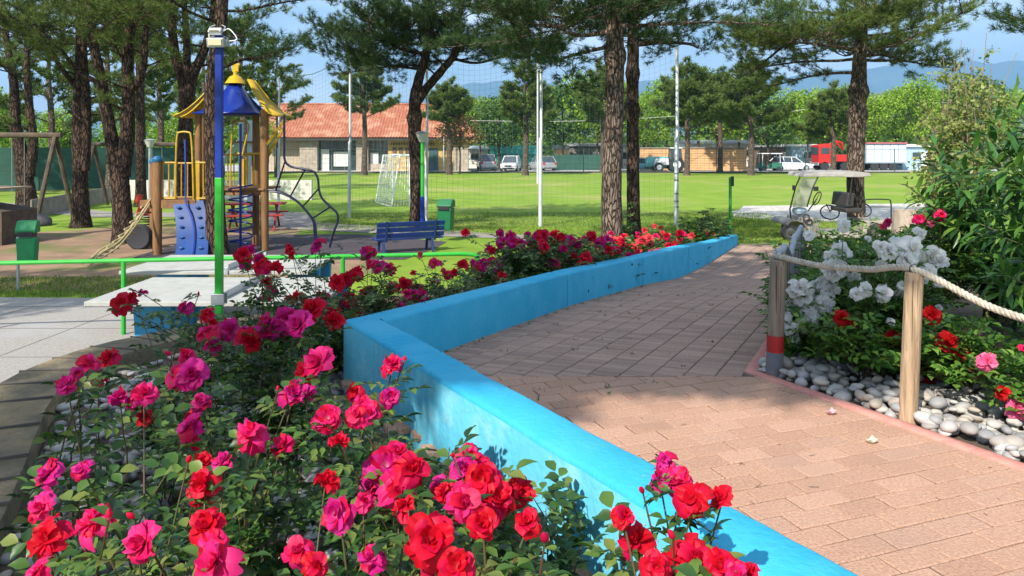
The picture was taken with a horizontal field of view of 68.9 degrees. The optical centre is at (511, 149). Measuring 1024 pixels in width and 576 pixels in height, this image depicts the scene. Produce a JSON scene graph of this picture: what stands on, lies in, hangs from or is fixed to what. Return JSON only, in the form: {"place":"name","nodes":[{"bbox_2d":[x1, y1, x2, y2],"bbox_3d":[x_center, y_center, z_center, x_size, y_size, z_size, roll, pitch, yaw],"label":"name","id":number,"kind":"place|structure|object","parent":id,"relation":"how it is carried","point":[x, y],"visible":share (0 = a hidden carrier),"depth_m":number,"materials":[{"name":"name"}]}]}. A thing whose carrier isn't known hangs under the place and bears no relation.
{"place":"outdoors","nodes":[
{"label":"outdoors","id":0,"kind":"place"},
{"bbox_2d":[0,297,265,382],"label":"concrete paving","id":1,"kind":"structure","parent":0,"point":[12,363],"depth_m":9.51,"materials":[{"name":"concrete"}]},
{"bbox_2d":[84,274,347,335],"bbox_3d":[-3.108,1.883,8.270,2.442,0.835,1.490,0,0,0],"label":"table tennis","id":2,"kind":"object","parent":1,"relation":"on","point":[170,293],"visible":0.2,"depth_m":8.03,"materials":[{"name":"concrete"}]},
{"bbox_2d":[206,25,236,320],"bbox_3d":[-2.645,0.578,6.811,0.266,3.444,0.168,0,0,0],"label":"light pole","id":3,"kind":"object","parent":1,"relation":"on","point":[218,42],"visible":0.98,"depth_m":6.82,"materials":[{"name":"metal"}]},
{"bbox_2d":[119,250,333,311],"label":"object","id":4,"kind":"object","parent":1,"relation":"on","point":[187,269],"visible":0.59,"depth_m":9.81,"materials":[{"name":"concrete"}]},
{"bbox_2d":[0,252,479,334],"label":"railing","id":5,"kind":"object","parent":1,"relation":"on","point":[123,261],"visible":0.6,"depth_m":9.31,"materials":[{"name":"metal"}]},
{"bbox_2d":[2,202,523,237],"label":"grey path","id":6,"kind":"structure","parent":0,"point":[294,220],"depth_m":23.03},
{"bbox_2d":[269,103,477,170],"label":"tiled building","id":7,"kind":"structure","parent":0,"point":[302,129],"depth_m":76.58,"materials":[{"name":"stone"}]},
{"bbox_2d":[0,161,1011,297],"bbox_3d":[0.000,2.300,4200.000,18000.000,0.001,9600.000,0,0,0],"label":"ground","id":8,"kind":"structure","parent":0,"point":[698,192],"depth_m":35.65,"materials":[{"name":"green plant"}]},
{"bbox_2d":[15,220,39,290],"bbox_3d":[-7.865,1.786,12.090,0.334,1.269,0.247,0,0,-14],"label":"litter bin","id":9,"kind":"object","parent":8,"relation":"on","point":[27,246],"visible":0.87,"depth_m":12.02,"materials":[{"name":"green plastic"}]},
{"bbox_2d":[0,132,71,214],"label":"swing frame","id":10,"kind":"object","parent":8,"relation":"on","point":[55,142],"visible":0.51,"depth_m":23.93,"materials":[{"name":"brown wood"}]},
{"bbox_2d":[0,0,102,206],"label":"pine tree","id":11,"kind":"object","parent":8,"relation":"on","point":[13,120],"visible":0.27,"depth_m":26.86,"materials":[{"name":"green plant"}]},
{"bbox_2d":[0,6,119,147],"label":"pine tree","id":12,"kind":"object","parent":8,"relation":"on","point":[48,94],"visible":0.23,"depth_m":43.88,"materials":[{"name":"green plant"}]},
{"bbox_2d":[0,0,159,228],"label":"pine tree","id":13,"kind":"object","parent":8,"relation":"on","point":[81,129],"visible":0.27,"depth_m":21.84,"materials":[{"name":"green plant"}]},
{"bbox_2d":[0,146,177,190],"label":"fence","id":14,"kind":"object","parent":8,"relation":"on","point":[7,176],"visible":0.37,"depth_m":41.73,"materials":[{"name":"green metal"}]},
{"bbox_2d":[30,179,173,214],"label":"wall","id":15,"kind":"structure","parent":8,"relation":"on","point":[54,204],"depth_m":27.43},
{"bbox_2d":[32,20,173,186],"bbox_3d":[-21.532,-3.445,39.938,6.705,11.500,7.086,0,0,0],"label":"pine tree","id":16,"kind":"object","parent":8,"relation":"on","point":[150,105],"visible":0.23,"depth_m":39.28,"materials":[{"name":"green plant"}]},
{"bbox_2d":[65,7,201,206],"bbox_3d":[-15.260,-2.982,29.771,6.110,10.564,4.676,0,0,0],"label":"pine tree","id":17,"kind":"object","parent":8,"relation":"on","point":[140,177],"visible":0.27,"depth_m":29.86,"materials":[{"name":"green plant"}]},
{"bbox_2d":[110,13,206,147],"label":"pine tree","id":18,"kind":"object","parent":8,"relation":"on","point":[160,89],"visible":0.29,"depth_m":45.22,"materials":[{"name":"green plant"}]},
{"bbox_2d":[0,226,388,293],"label":"playground earth","id":19,"kind":"structure","parent":8,"relation":"on","point":[73,244],"depth_m":16.15,"materials":[{"name":"soil"}]},
{"bbox_2d":[0,186,36,245],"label":"slatted hut","id":20,"kind":"object","parent":19,"relation":"on","point":[11,215],"visible":0.8,"depth_m":18.25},
{"bbox_2d":[0,0,186,243],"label":"pine tree","id":21,"kind":"object","parent":19,"relation":"on","point":[120,147],"visible":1,"depth_m":18.19,"materials":[{"name":"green plant"}]},
{"bbox_2d":[81,63,338,266],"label":"play tower","id":22,"kind":"structure","parent":19,"relation":"on","point":[189,211],"depth_m":16.77,"materials":[{"name":"plastic"}]},
{"bbox_2d":[133,234,444,259],"bbox_3d":[-4.887,2.292,17.858,6.528,0.001,4.725,0,0,0],"label":"rubber matting","id":23,"kind":"object","parent":19,"relation":"on","point":[348,243],"visible":0.5,"depth_m":17.80,"materials":[{"name":"rubber"}]},
{"bbox_2d":[147,0,342,254],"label":"pine tree","id":24,"kind":"object","parent":23,"relation":"on","point":[222,10],"visible":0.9,"depth_m":15.87,"materials":[{"name":"green plant"}]},
{"bbox_2d":[372,220,444,252],"bbox_3d":[-2.330,1.990,16.774,1.550,0.820,0.618,0,0,-24],"label":"bench","id":25,"kind":"object","parent":23,"relation":"on","point":[390,234],"visible":0.88,"depth_m":16.57,"materials":[{"name":"blue paint"}]},
{"bbox_2d":[135,0,292,221],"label":"pine tree","id":26,"kind":"object","parent":8,"relation":"on","point":[186,73],"visible":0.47,"depth_m":23.86,"materials":[{"name":"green plant"}]},
{"bbox_2d":[129,180,311,199],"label":"stage wall","id":27,"kind":"structure","parent":8,"relation":"on","point":[300,190],"depth_m":33.88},
{"bbox_2d":[0,286,464,556],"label":"stone edging","id":28,"kind":"object","parent":8,"relation":"on","point":[27,398],"visible":0.19,"depth_m":4.53,"materials":[{"name":"stone"}]},
{"bbox_2d":[172,2,302,158],"bbox_3d":[-14.388,-2.856,39.331,5.656,10.324,5.874,0,0,36],"label":"pine tree","id":29,"kind":"object","parent":8,"relation":"on","point":[246,72],"visible":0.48,"depth_m":39.52,"materials":[{"name":"green plant"}]},
{"bbox_2d":[0,326,501,575],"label":"rose bed soil","id":30,"kind":"structure","parent":8,"relation":"on","point":[139,477],"depth_m":3.77,"materials":[{"name":"soil"}]},
{"bbox_2d":[0,347,160,575],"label":"rose bush","id":31,"kind":"object","parent":30,"relation":"on","point":[67,385],"visible":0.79,"depth_m":2.80,"materials":[{"name":"green plant"}]},
{"bbox_2d":[11,457,165,575],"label":"rose bush","id":32,"kind":"object","parent":30,"relation":"on","point":[48,472],"visible":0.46,"depth_m":1.90,"materials":[{"name":"green plant"}]},
{"bbox_2d":[0,451,272,575],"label":"rose bush","id":33,"kind":"object","parent":30,"relation":"on","point":[46,539],"visible":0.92,"depth_m":1.46,"materials":[{"name":"red plant"}]},
{"bbox_2d":[115,291,239,453],"bbox_3d":[-1.918,1.186,4.026,1.028,0.933,0.607,0,0,30],"label":"rose bush","id":34,"kind":"object","parent":30,"relation":"on","point":[184,309],"visible":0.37,"depth_m":3.85,"materials":[{"name":"red plant"}]},
{"bbox_2d":[102,381,253,575],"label":"rose bush","id":35,"kind":"object","parent":30,"relation":"on","point":[190,430],"visible":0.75,"depth_m":2.38,"materials":[{"name":"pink plant"}]},
{"bbox_2d":[117,307,247,511],"bbox_3d":[-1.498,1.220,3.449,0.499,0.865,0.612,0,0,0],"label":"rose bush","id":36,"kind":"object","parent":30,"relation":"on","point":[226,329],"visible":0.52,"depth_m":3.46,"materials":[{"name":"red plant"}]},
{"bbox_2d":[119,351,285,539],"bbox_3d":[-1.179,1.206,2.915,0.619,0.892,0.590,0,0,-23],"label":"rose bush","id":37,"kind":"object","parent":30,"relation":"on","point":[192,373],"visible":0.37,"depth_m":2.79,"materials":[{"name":"green plant"}]},
{"bbox_2d":[106,247,335,403],"bbox_3d":[-1.748,1.173,4.862,1.139,0.960,1.186,0,0,14],"label":"rose bush","id":38,"kind":"object","parent":30,"relation":"on","point":[262,264],"visible":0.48,"depth_m":4.84,"materials":[{"name":"red plant"}]},
{"bbox_2d":[0,347,461,575],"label":"pebbles","id":39,"kind":"object","parent":30,"relation":"on","point":[134,454],"visible":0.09,"depth_m":3.90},
{"bbox_2d":[162,376,340,575],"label":"rose bush","id":40,"kind":"object","parent":30,"relation":"on","point":[256,437],"visible":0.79,"depth_m":2.42,"materials":[{"name":"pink plant"}]},
{"bbox_2d":[220,296,352,483],"bbox_3d":[-1.133,1.188,3.686,0.661,0.928,0.734,0,0,0],"label":"rose bush","id":41,"kind":"object","parent":30,"relation":"on","point":[281,325],"visible":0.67,"depth_m":3.59,"materials":[{"name":"red plant"}]},
{"bbox_2d":[239,238,379,378],"bbox_3d":[-1.379,1.180,5.598,1.245,1.005,0.954,0,0,34],"label":"rose bush","id":42,"kind":"object","parent":30,"relation":"on","point":[341,282],"visible":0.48,"depth_m":5.56,"materials":[{"name":"green plant"}]},
{"bbox_2d":[291,346,433,567],"bbox_3d":[-0.614,1.196,2.797,0.630,0.912,0.459,0,0,43],"label":"rose bush","id":43,"kind":"object","parent":30,"relation":"on","point":[318,359],"visible":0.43,"depth_m":2.77,"materials":[{"name":"pink plant"}]},
{"bbox_2d":[278,387,474,575],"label":"rose bush","id":44,"kind":"object","parent":30,"relation":"on","point":[367,413],"visible":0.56,"depth_m":2.28,"materials":[{"name":"pink plant"}]},
{"bbox_2d":[180,494,573,575],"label":"rose bush","id":45,"kind":"object","parent":30,"relation":"on","point":[428,549],"visible":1,"depth_m":1.41,"materials":[{"name":"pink plant"}]},
{"bbox_2d":[315,246,441,318],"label":"rose bush","id":46,"kind":"object","parent":30,"relation":"on","point":[367,253],"visible":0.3,"depth_m":5.96,"materials":[{"name":"red plant"}]},
{"bbox_2d":[306,450,491,575],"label":"rose bush","id":47,"kind":"object","parent":30,"relation":"on","point":[461,499],"visible":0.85,"depth_m":1.84,"materials":[{"name":"pink plant"}]},
{"bbox_2d":[397,251,489,300],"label":"rose bush","id":48,"kind":"object","parent":30,"relation":"on","point":[407,283],"visible":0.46,"depth_m":7.25,"materials":[{"name":"red plant"}]},
{"bbox_2d":[450,246,516,289],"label":"rose bush","id":49,"kind":"object","parent":30,"relation":"on","point":[499,276],"visible":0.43,"depth_m":8.16,"materials":[{"name":"red plant"}]},
{"bbox_2d":[428,425,551,575],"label":"rose bush","id":50,"kind":"object","parent":30,"relation":"on","point":[475,468],"visible":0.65,"depth_m":1.90,"materials":[{"name":"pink plant"}]},
{"bbox_2d":[453,228,596,291],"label":"rose bush","id":51,"kind":"object","parent":30,"relation":"on","point":[510,239],"visible":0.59,"depth_m":8.96,"materials":[{"name":"red plant"}]},
{"bbox_2d":[489,228,613,287],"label":"rose bush","id":52,"kind":"object","parent":30,"relation":"on","point":[559,239],"visible":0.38,"depth_m":9.38,"materials":[{"name":"red plant"}]},
{"bbox_2d":[496,460,608,575],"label":"rose bush","id":53,"kind":"object","parent":30,"relation":"on","point":[553,530],"visible":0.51,"depth_m":2.50,"materials":[{"name":"green plant"}]},
{"bbox_2d":[574,491,760,575],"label":"rose bush","id":54,"kind":"object","parent":30,"relation":"on","point":[692,554],"visible":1,"depth_m":1.43,"materials":[{"name":"red plant"}]},
{"bbox_2d":[601,451,733,571],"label":"rose bush","id":55,"kind":"object","parent":30,"relation":"on","point":[690,503],"visible":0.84,"depth_m":1.78,"materials":[{"name":"red plant"}]},
{"bbox_2d":[259,42,314,176],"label":"pine tree","id":56,"kind":"object","parent":8,"relation":"on","point":[294,106],"visible":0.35,"depth_m":62.04,"materials":[{"name":"green plant"}]},
{"bbox_2d":[330,44,401,174],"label":"pine tree","id":57,"kind":"object","parent":8,"relation":"on","point":[342,88],"visible":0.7,"depth_m":64.80,"materials":[{"name":"green plant"}]},
{"bbox_2d":[375,154,409,206],"bbox_3d":[-5.074,1.277,31.640,0.925,2.144,3.546,0,0,-22],"label":"goal","id":58,"kind":"object","parent":8,"relation":"on","point":[393,185],"visible":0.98,"depth_m":31.03,"materials":[{"name":"white paint"}]},
{"bbox_2d":[291,0,586,226],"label":"pine tree","id":59,"kind":"object","parent":8,"relation":"on","point":[387,18],"visible":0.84,"depth_m":21.31,"materials":[{"name":"green plant"}]},
{"bbox_2d":[421,76,474,174],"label":"pine tree","id":60,"kind":"object","parent":8,"relation":"on","point":[445,102],"visible":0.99,"depth_m":67.10,"materials":[{"name":"green plant"}]},
{"bbox_2d":[434,113,485,173],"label":"broadleaf tree","id":61,"kind":"object","parent":8,"relation":"on","point":[458,143],"visible":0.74,"depth_m":68.80,"materials":[{"name":"green plant"}]},
{"bbox_2d":[2,131,1023,162],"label":"wood","id":62,"kind":"object","parent":8,"relation":"on","point":[671,144],"visible":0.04,"depth_m":122.81,"materials":[{"name":"green plant"}]},
{"bbox_2d":[498,58,561,174],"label":"pine tree","id":63,"kind":"object","parent":8,"relation":"on","point":[522,120],"visible":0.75,"depth_m":65.33,"materials":[{"name":"green plant"}]},
{"bbox_2d":[538,34,542,226],"bbox_3d":[0.848,-0.594,22.200,0.132,5.789,0.124,0,0,0],"label":"net mast","id":64,"kind":"object","parent":8,"relation":"on","point":[540,161],"visible":0.85,"depth_m":22.15,"materials":[{"name":"metal"}]},
{"bbox_2d":[279,33,675,224],"bbox_3d":[-2.041,-0.639,23.653,14.028,5.782,2.008,0,0,18],"label":"ball net","id":65,"kind":"object","parent":64,"relation":"hanging from","point":[312,185],"visible":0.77,"depth_m":22.60,"materials":[{"name":"fabric"}]},
{"bbox_2d":[225,171,927,172],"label":"kerb board","id":66,"kind":"object","parent":8,"relation":"on","point":[553,172],"visible":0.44,"depth_m":72.92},
{"bbox_2d":[344,234,857,575],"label":"garden wall","id":67,"kind":"structure","parent":8,"relation":"on","point":[513,427],"depth_m":3.68,"materials":[{"name":"blue paint"}]},
{"bbox_2d":[193,149,1023,171],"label":"fence","id":68,"kind":"object","parent":8,"relation":"on","point":[760,163],"visible":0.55,"depth_m":73.02,"materials":[{"name":"green metal"}]},
{"bbox_2d":[572,58,645,172],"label":"pine tree","id":69,"kind":"object","parent":8,"relation":"on","point":[596,106],"visible":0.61,"depth_m":70.98,"materials":[{"name":"green plant"}]},
{"bbox_2d":[419,0,802,236],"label":"pine tree","id":70,"kind":"object","parent":8,"relation":"on","point":[613,21],"visible":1,"depth_m":14.37,"materials":[{"name":"brown plant"}]},
{"bbox_2d":[443,243,826,376],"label":"paved ramp","id":71,"kind":"structure","parent":8,"relation":"on","point":[552,353],"depth_m":6.44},
{"bbox_2d":[470,247,1023,575],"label":"joint sand","id":72,"kind":"structure","parent":71,"relation":"on","point":[745,375],"depth_m":4.37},
{"bbox_2d":[554,0,729,240],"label":"pine tree","id":73,"kind":"object","parent":8,"relation":"on","point":[632,106],"visible":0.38,"depth_m":18.87,"materials":[{"name":"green plant"}]},
{"bbox_2d":[674,32,678,225],"bbox_3d":[4.935,-0.610,22.400,0.142,5.820,0.136,0,0,0],"label":"net mast","id":74,"kind":"object","parent":8,"relation":"on","point":[676,178],"visible":0.93,"depth_m":22.36,"materials":[{"name":"metal"}]},
{"bbox_2d":[647,55,732,174],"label":"pine tree","id":75,"kind":"object","parent":8,"relation":"on","point":[693,83],"visible":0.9,"depth_m":64.90,"materials":[{"name":"green plant"}]},
{"bbox_2d":[705,48,795,174],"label":"pine tree","id":76,"kind":"object","parent":8,"relation":"on","point":[742,103],"visible":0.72,"depth_m":65.04,"materials":[{"name":"green plant"}]},
{"bbox_2d":[786,79,873,169],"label":"pine tree","id":77,"kind":"object","parent":8,"relation":"on","point":[831,105],"visible":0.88,"depth_m":65.45,"materials":[{"name":"green plant"}]},
{"bbox_2d":[771,170,891,239],"bbox_3d":[8.462,1.425,19.400,3.320,1.744,1.240,0,0,0],"label":"golf cart","id":78,"kind":"object","parent":8,"relation":"on","point":[840,202],"visible":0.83,"depth_m":18.90,"materials":[{"name":"white plastic"}]},
{"bbox_2d":[709,0,989,216],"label":"pine tree","id":79,"kind":"object","parent":8,"relation":"on","point":[857,22],"visible":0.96,"depth_m":19.78,"materials":[{"name":"green plant"}]},
{"bbox_2d":[732,203,996,221],"bbox_3d":[18.835,2.290,27.666,22.635,0.001,8.764,0,0,0],"label":"gravel area","id":80,"kind":"object","parent":8,"relation":"on","point":[881,210],"visible":0.36,"depth_m":27.95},
{"bbox_2d":[744,339,1023,471],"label":"kerb","id":81,"kind":"structure","parent":8,"relation":"on","point":[753,367],"depth_m":4.14,"materials":[{"name":"concrete"}]},
{"bbox_2d":[783,283,1023,462],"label":"planted bed soil","id":82,"kind":"structure","parent":8,"relation":"on","point":[966,312],"depth_m":6.00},
{"bbox_2d":[766,259,785,376],"bbox_3d":[1.757,1.169,4.970,0.134,0.866,0.110,0,0,0],"label":"rope post","id":83,"kind":"object","parent":82,"relation":"on","point":[775,333],"visible":0.88,"depth_m":4.92,"materials":[{"name":"brown wood"}]},
{"bbox_2d":[758,278,833,359],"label":"rose bush","id":84,"kind":"object","parent":82,"relation":"on","point":[799,292],"visible":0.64,"depth_m":5.14,"materials":[{"name":"white plant"}]},
{"bbox_2d":[786,303,937,383],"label":"rose bush","id":85,"kind":"object","parent":82,"relation":"on","point":[868,350],"visible":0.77,"depth_m":4.73,"materials":[{"name":"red plant"}]},
{"bbox_2d":[758,323,1023,460],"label":"pebbles","id":86,"kind":"object","parent":82,"relation":"on","point":[822,374],"visible":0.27,"depth_m":4.36,"materials":[{"name":"stone"}]},
{"bbox_2d":[740,218,870,356],"bbox_3d":[2.331,0.996,5.675,0.941,1.056,1.220,0,0,-15],"label":"rose bush","id":87,"kind":"object","parent":86,"relation":"on","point":[824,283],"visible":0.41,"depth_m":5.23,"materials":[{"name":"white plant"}]},
{"bbox_2d":[818,226,964,332],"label":"rose bush","id":88,"kind":"object","parent":86,"relation":"on","point":[911,250],"visible":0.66,"depth_m":4.93,"materials":[{"name":"white plant"}]},
{"bbox_2d":[898,271,923,424],"bbox_3d":[2.204,1.142,4.130,0.138,0.921,0.099,0,0,0],"label":"rope post","id":89,"kind":"object","parent":82,"relation":"on","point":[911,346],"visible":0.84,"depth_m":4.09,"materials":[{"name":"brown wood"}]},
{"bbox_2d":[772,253,1023,321],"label":"rope","id":90,"kind":"object","parent":89,"relation":"attached to","point":[976,300],"visible":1,"depth_m":4.12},
{"bbox_2d":[874,209,996,308],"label":"rose bush","id":91,"kind":"object","parent":82,"relation":"on","point":[939,215],"visible":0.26,"depth_m":6.80,"materials":[{"name":"pink plant"}]},
{"bbox_2d":[882,304,1023,393],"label":"rose bush","id":92,"kind":"object","parent":82,"relation":"on","point":[944,350],"visible":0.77,"depth_m":4.43,"materials":[{"name":"red plant"}]},
{"bbox_2d":[901,131,1022,323],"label":"oleander","id":93,"kind":"object","parent":82,"relation":"on","point":[965,210],"visible":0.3,"depth_m":6.93,"materials":[{"name":"green plant"}]},
{"bbox_2d":[904,33,1023,285],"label":"wispy tree","id":94,"kind":"object","parent":82,"relation":"on","point":[950,125],"visible":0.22,"depth_m":9.36,"materials":[{"name":"green plant"}]},
{"bbox_2d":[939,73,1023,307],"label":"oleander","id":95,"kind":"object","parent":82,"relation":"on","point":[1010,228],"visible":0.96,"depth_m":5.43,"materials":[{"name":"green plant"}]},
{"bbox_2d":[957,344,1023,420],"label":"rose bush","id":96,"kind":"object","parent":82,"relation":"on","point":[1013,401],"visible":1,"depth_m":3.96,"materials":[{"name":"pink plant"}]},
{"bbox_2d":[971,232,1023,359],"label":"oleander","id":97,"kind":"object","parent":82,"relation":"on","point":[1011,286],"visible":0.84,"depth_m":4.62,"materials":[{"name":"green plant"}]},
{"bbox_2d":[970,0,1023,36],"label":"pine tree","id":98,"kind":"object","parent":8,"relation":"on","point":[1008,16],"visible":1,"depth_m":16.01,"materials":[{"name":"green plant"}]},
{"bbox_2d":[0,0,1023,114],"label":"sky","id":99,"kind":"structure","parent":0,"point":[974,38],"materials":[{"name":"blue"}]},
{"bbox_2d":[25,61,1023,137],"bbox_3d":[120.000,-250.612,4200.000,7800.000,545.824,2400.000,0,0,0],"label":"mountains","id":100,"kind":"structure","parent":0,"point":[882,78],"depth_m":3993.47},
{"bbox_2d":[225,161,1020,171],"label":"yard","id":101,"kind":"structure","parent":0,"point":[624,169],"depth_m":80.57,"materials":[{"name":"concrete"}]},
{"bbox_2d":[469,94,522,169],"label":"broadleaf tree","id":102,"kind":"object","parent":101,"relation":"on","point":[489,106],"visible":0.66,"depth_m":82.83,"materials":[{"name":"green plant"}]},
{"bbox_2d":[530,82,593,154],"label":"broadleaf tree","id":103,"kind":"object","parent":101,"relation":"on","point":[553,128],"visible":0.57,"depth_m":84.81,"materials":[{"name":"green plant"}]},
{"bbox_2d":[623,93,675,148],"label":"broadleaf tree","id":104,"kind":"object","parent":101,"relation":"on","point":[648,130],"visible":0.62,"depth_m":84.68,"materials":[{"name":"green plant"}]},
{"bbox_2d":[640,147,746,170],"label":"shed","id":105,"kind":"object","parent":101,"relation":"on","point":[734,156],"visible":0.45,"depth_m":78.69,"materials":[{"name":"brown wood"}]},
{"bbox_2d":[741,96,797,166],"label":"broadleaf tree","id":106,"kind":"object","parent":101,"relation":"on","point":[776,131],"visible":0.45,"depth_m":86.52,"materials":[{"name":"green plant"}]},
{"bbox_2d":[845,92,907,141],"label":"broadleaf tree","id":107,"kind":"object","parent":101,"relation":"on","point":[871,135],"visible":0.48,"depth_m":84.71,"materials":[{"name":"green plant"}]},
{"bbox_2d":[865,142,907,169],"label":"trailer","id":108,"kind":"object","parent":101,"relation":"on","point":[879,156],"visible":0.84,"depth_m":80.81,"materials":[{"name":"white metal"}]},
{"bbox_2d":[886,75,954,144],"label":"broadleaf tree","id":109,"kind":"object","parent":101,"relation":"on","point":[913,94],"visible":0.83,"depth_m":85.67,"materials":[{"name":"green plant"}]},
{"bbox_2d":[341,376,1023,575],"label":"paved terrace","id":110,"kind":"structure","parent":0,"point":[838,470],"depth_m":3.53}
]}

